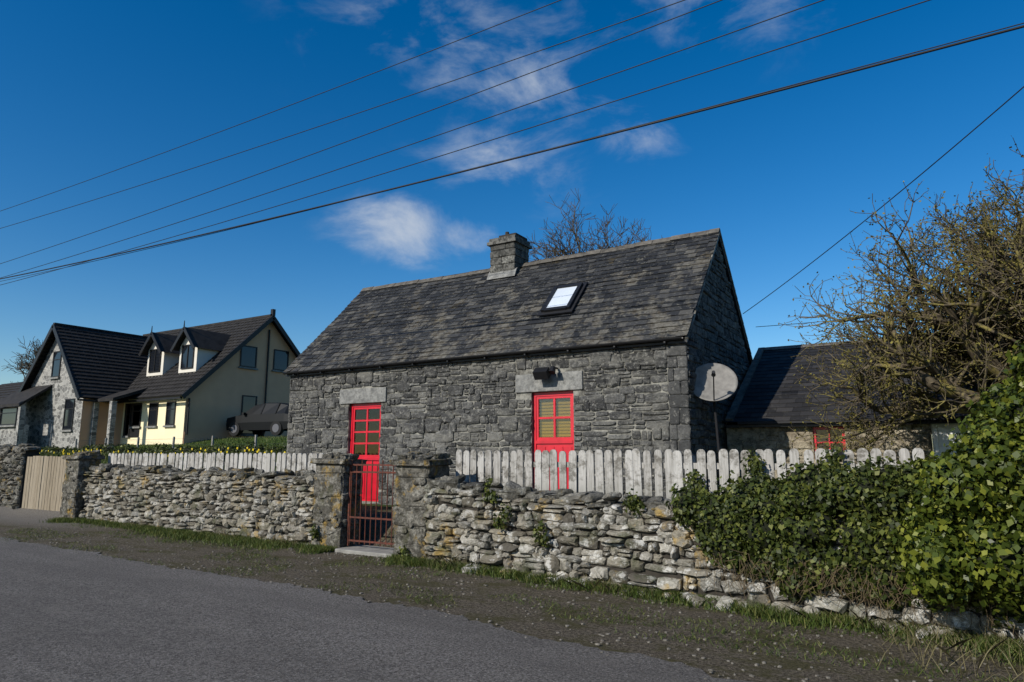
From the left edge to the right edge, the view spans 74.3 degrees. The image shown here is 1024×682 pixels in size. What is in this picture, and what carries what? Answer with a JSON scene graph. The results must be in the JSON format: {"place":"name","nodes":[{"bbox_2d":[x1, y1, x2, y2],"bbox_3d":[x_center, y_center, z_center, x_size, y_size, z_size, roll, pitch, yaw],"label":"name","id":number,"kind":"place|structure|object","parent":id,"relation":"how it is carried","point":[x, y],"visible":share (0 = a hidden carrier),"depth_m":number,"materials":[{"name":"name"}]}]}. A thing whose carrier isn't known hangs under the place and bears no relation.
{"place":"outdoors","nodes":[
{"label":"outdoors","id":0,"kind":"place"},
{"bbox_2d":[102,435,286,466],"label":"lawn grass","id":1,"kind":"structure","parent":0,"point":[243,439],"depth_m":33.97,"materials":[{"name":"green plant"}]},
{"bbox_2d":[0,537,751,681],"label":"road","id":2,"kind":"structure","parent":0,"point":[68,615],"depth_m":5.85,"materials":[{"name":"grey asphalt"}]},
{"bbox_2d":[0,437,1023,681],"bbox_3d":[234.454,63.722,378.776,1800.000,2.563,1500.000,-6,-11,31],"label":"ground","id":3,"kind":"structure","parent":0,"point":[504,613],"depth_m":6.93,"materials":[{"name":"soil"}]},
{"bbox_2d":[0,382,22,422],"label":"distant house","id":4,"kind":"structure","parent":3,"relation":"on","point":[7,389],"depth_m":50.36,"materials":[{"name":"stone"}]},
{"bbox_2d":[0,443,41,508],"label":"stone wall","id":5,"kind":"structure","parent":3,"relation":"on","point":[13,461],"depth_m":19.23,"materials":[{"name":"stone"}]},
{"bbox_2d":[1,336,42,380],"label":"bare tree","id":6,"kind":"object","parent":3,"relation":"on","point":[24,362],"visible":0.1,"depth_m":72.73,"materials":[{"name":"brown plant"}]},
{"bbox_2d":[22,456,65,510],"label":"wooden gate","id":7,"kind":"structure","parent":3,"relation":"on","point":[44,478],"depth_m":18.32,"materials":[{"name":"beige wood"}]},
{"bbox_2d":[0,401,141,447],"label":"porch","id":8,"kind":"object","parent":3,"relation":"on","point":[17,434],"visible":0.66,"depth_m":37.04,"materials":[{"name":"stone"}]},
{"bbox_2d":[59,450,105,517],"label":"gate pillar","id":9,"kind":"structure","parent":3,"relation":"on","point":[74,483],"depth_m":16.47,"materials":[{"name":"stone"}]},
{"bbox_2d":[24,322,295,449],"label":"walls","id":10,"kind":"structure","parent":3,"relation":"on","point":[215,397],"depth_m":37.63,"materials":[{"name":"paint"}]},
{"bbox_2d":[0,345,288,437],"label":"windows","id":11,"kind":"structure","parent":10,"relation":"in","point":[248,360],"depth_m":38.15,"materials":[{"name":"black glass"}]},
{"bbox_2d":[0,314,297,406],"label":"roof tiles","id":12,"kind":"object","parent":10,"relation":"on","point":[105,365],"visible":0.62,"depth_m":38.77,"materials":[{"name":"grey tile"}]},
{"bbox_2d":[138,326,179,375],"bbox_3d":[-19.996,0.807,40.114,2.236,2.950,3.169,-6,-11,31],"label":"dormer","id":13,"kind":"object","parent":12,"relation":"on","point":[162,357],"visible":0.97,"depth_m":39.06,"materials":[{"name":"white paint"}]},
{"bbox_2d":[170,321,230,372],"bbox_3d":[-17.350,0.540,38.521,2.236,2.950,3.169,-6,-11,31],"label":"dormer","id":14,"kind":"object","parent":12,"relation":"on","point":[197,348],"visible":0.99,"depth_m":37.59,"materials":[{"name":"grey tile"}]},
{"bbox_2d":[18,309,300,436],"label":"fascia and pipes","id":15,"kind":"structure","parent":10,"relation":"attached to","point":[202,379],"depth_m":37.82,"materials":[{"name":"black paint"}]},
{"bbox_2d":[39,447,285,466],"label":"daffodils","id":16,"kind":"object","parent":3,"relation":"on","point":[70,453],"visible":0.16,"depth_m":24.04,"materials":[{"name":"yellow plant"}]},
{"bbox_2d":[40,441,286,459],"bbox_3d":[-12.483,4.288,24.716,19.787,1.228,1.122,-6,-11,31],"label":"hedge","id":17,"kind":"object","parent":3,"relation":"on","point":[277,449],"visible":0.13,"depth_m":24.42,"materials":[{"name":"green plant"}]},
{"bbox_2d":[75,435,286,448],"bbox_3d":[-12.340,4.832,27.735,21.670,1.868,0.070,-6,-11,31],"label":"post and wire fence","id":18,"kind":"object","parent":3,"relation":"on","point":[173,441],"visible":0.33,"depth_m":29.17,"materials":[{"name":"concrete"}]},
{"bbox_2d":[79,463,315,544],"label":"stone wall","id":19,"kind":"structure","parent":3,"relation":"on","point":[253,502],"depth_m":13.56,"materials":[{"name":"stone"}]},
{"bbox_2d":[108,452,322,472],"bbox_3d":[-6.682,3.142,14.891,8.050,1.357,0.166,-6,-11,31],"label":"picket fence","id":20,"kind":"object","parent":3,"relation":"on","point":[265,462],"visible":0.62,"depth_m":14.64,"materials":[{"name":"white wood"}]},
{"bbox_2d":[226,403,288,436],"bbox_3d":[-13.207,4.279,36.681,4.555,1.753,2.205,-4,-10,23],"label":"parked car","id":21,"kind":"object","parent":3,"relation":"on","point":[261,419],"visible":0.82,"depth_m":35.80,"materials":[{"name":"paint"}]},
{"bbox_2d":[310,452,366,547],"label":"gate pillar","id":22,"kind":"structure","parent":3,"relation":"on","point":[331,493],"depth_m":11.55,"materials":[{"name":"stone"}]},
{"bbox_2d":[346,460,395,546],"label":"iron gate","id":23,"kind":"structure","parent":22,"relation":"attached to","point":[351,471],"depth_m":11.27,"materials":[{"name":"black metal"}]},
{"bbox_2d":[335,545,393,556],"bbox_3d":[-2.232,3.456,11.078,1.270,0.080,0.600,-6,-11,31],"label":"gate step","id":24,"kind":"object","parent":3,"relation":"on","point":[376,551],"visible":0.54,"depth_m":11.01,"materials":[{"name":"concrete"}]},
{"bbox_2d":[389,451,452,558],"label":"gate pillar","id":25,"kind":"structure","parent":3,"relation":"on","point":[415,471],"depth_m":10.41,"materials":[{"name":"stone"}]},
{"bbox_2d":[0,523,1023,681],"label":"moss tufts","id":26,"kind":"object","parent":3,"relation":"on","point":[628,618],"visible":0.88,"depth_m":6.56,"materials":[{"name":"green plant"}]},
{"bbox_2d":[1,523,1023,681],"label":"loose stones","id":27,"kind":"object","parent":3,"relation":"on","point":[725,599],"visible":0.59,"depth_m":7.14,"materials":[{"name":"grey stone"}]},
{"bbox_2d":[283,228,752,504],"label":"stone cottage","id":28,"kind":"structure","parent":3,"relation":"on","point":[513,348],"depth_m":14.25,"materials":[{"name":"stone"}]},
{"bbox_2d":[350,403,380,501],"bbox_3d":[-3.287,2.582,15.612,1.000,2.260,0.312,-6,-11,31],"label":"half door left","id":29,"kind":"structure","parent":28,"relation":"in","point":[365,418],"depth_m":15.55,"materials":[{"name":"red paint"}]},
{"bbox_2d":[533,391,573,488],"bbox_3d":[0.887,2.142,13.102,0.920,2.300,0.312,-6,-11,31],"label":"half door right","id":30,"kind":"structure","parent":28,"relation":"in","point":[553,412],"depth_m":13.13,"materials":[{"name":"red paint"}]},
{"bbox_2d":[537,282,587,316],"bbox_3d":[1.090,-0.904,14.514,0.820,0.829,0.826,-6,-11,31],"label":"roof window","id":31,"kind":"structure","parent":28,"relation":"in","point":[562,299],"depth_m":14.40,"materials":[{"name":"black paint"}]},
{"bbox_2d":[693,363,737,460],"bbox_3d":[3.596,1.750,11.721,0.700,2.819,0.736,4,-10,-22],"label":"satellite dish","id":32,"kind":"object","parent":28,"relation":"attached to","point":[715,382],"visible":0.94,"depth_m":12.00,"materials":[{"name":"white metal"}]},
{"bbox_2d":[758,320,834,326],"bbox_3d":[8.971,-0.715,15.118,6.650,0.414,0.014,-3,-10,19],"label":"service cable","id":33,"kind":"object","parent":28,"relation":"attached to","point":[789,324],"visible":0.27,"depth_m":15.94,"materials":[{"name":"black rubber"}]},
{"bbox_2d":[39,516,1023,667],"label":"grass verge","id":34,"kind":"object","parent":3,"relation":"on","point":[765,611],"depth_m":7.93,"materials":[{"name":"green plant"}]},
{"bbox_2d":[112,519,1023,681],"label":"dry weeds","id":35,"kind":"object","parent":3,"relation":"on","point":[983,656],"visible":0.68,"depth_m":5.69,"materials":[{"name":"brown plant"}]},
{"bbox_2d":[527,189,662,261],"bbox_3d":[3.290,-0.180,23.972,6.554,10.468,7.772,0,-10,-1],"label":"bare tree","id":36,"kind":"object","parent":3,"relation":"on","point":[556,253],"visible":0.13,"depth_m":23.62,"materials":[{"name":"brown plant"}]},
{"bbox_2d":[456,448,923,513],"bbox_3d":[1.995,2.239,9.529,6.773,1.429,0.166,-6,-11,31],"label":"picket fence","id":37,"kind":"object","parent":3,"relation":"on","point":[545,464],"visible":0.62,"depth_m":9.71,"materials":[{"name":"white wood"}]},
{"bbox_2d":[423,474,1023,641],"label":"stone wall","id":38,"kind":"structure","parent":3,"relation":"on","point":[608,536],"depth_m":8.30,"materials":[{"name":"stone"}]},
{"bbox_2d":[309,441,848,557],"bbox_3d":[0.293,2.326,9.497,8.735,1.767,1.567,-6,-11,31],"label":"climbing ivy","id":39,"kind":"object","parent":38,"relation":"attached to","point":[633,503],"visible":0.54,"depth_m":8.73,"materials":[{"name":"green plant"}]},
{"bbox_2d":[665,454,1023,640],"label":"ivy","id":40,"kind":"object","parent":38,"relation":"attached to","point":[732,524],"visible":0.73,"depth_m":6.66,"materials":[{"name":"green plant"}]},
{"bbox_2d":[725,340,1006,483],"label":"stone outbuilding","id":41,"kind":"structure","parent":3,"relation":"on","point":[769,404],"depth_m":13.13,"materials":[{"name":"grey stone"}]},
{"bbox_2d":[813,427,845,455],"bbox_3d":[5.892,1.895,12.524,0.534,0.597,0.060,-6,-11,31],"label":"window","id":42,"kind":"structure","parent":41,"relation":"in","point":[820,430],"depth_m":12.59,"materials":[{"name":"red paint"}]},
{"bbox_2d":[931,423,969,459],"bbox_3d":[7.651,2.188,11.369,0.894,1.637,0.070,-6,-11,31],"label":"window","id":43,"kind":"structure","parent":41,"relation":"in","point":[940,432],"depth_m":11.59,"materials":[{"name":"glass"}]},
{"bbox_2d":[778,138,1023,459],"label":"bare tree","id":44,"kind":"object","parent":3,"relation":"on","point":[982,326],"visible":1,"depth_m":10.07,"materials":[{"name":"brown plant"}]},
{"bbox_2d":[889,340,1023,619],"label":"evergreen shrub","id":45,"kind":"object","parent":3,"relation":"on","point":[964,519],"visible":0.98,"depth_m":5.47,"materials":[{"name":"green plant"}]},
{"bbox_3d":[-13.295,-0.067,18.989,48.070,10.200,1.700,-6,-11,31],"label":"utility pole","id":46,"kind":"object","parent":3,"relation":"on","visible":0},
{"bbox_2d":[1,0,560,210],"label":"power line","id":47,"kind":"object","parent":46,"relation":"attached to","point":[310,97],"visible":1,"depth_m":13.96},
{"bbox_2d":[0,0,684,228],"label":"power line","id":48,"kind":"object","parent":46,"relation":"attached to","point":[382,104],"visible":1,"depth_m":12.76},
{"bbox_2d":[0,0,721,263],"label":"power line","id":49,"kind":"object","parent":46,"relation":"attached to","point":[406,119],"visible":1,"depth_m":12.40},
{"bbox_2d":[1,0,823,277],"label":"power line","id":50,"kind":"object","parent":46,"relation":"attached to","point":[468,124],"visible":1,"depth_m":11.52,"materials":[{"name":"black rubber"}]},
{"bbox_2d":[1,0,929,284],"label":"power line","id":51,"kind":"object","parent":46,"relation":"attached to","point":[541,124],"visible":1,"depth_m":10.71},
{"bbox_2d":[0,25,1023,278],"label":"power line","id":52,"kind":"object","parent":46,"relation":"attached to","point":[592,137],"visible":1,"depth_m":10.15,"materials":[{"name":"black rubber"}]},
{"bbox_2d":[0,23,1023,281],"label":"power line","id":53,"kind":"object","parent":46,"relation":"attached to","point":[630,127],"visible":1,"depth_m":9.12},
{"bbox_2d":[743,86,1023,313],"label":"service cable","id":54,"kind":"object","parent":46,"relation":"attached to","point":[900,191],"visible":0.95,"depth_m":10.68,"materials":[{"name":"black rubber"}]},
{"bbox_2d":[0,0,1023,443],"label":"sky","id":55,"kind":"structure","parent":0,"point":[89,89],"materials":[{"name":"blue"}]}
]}

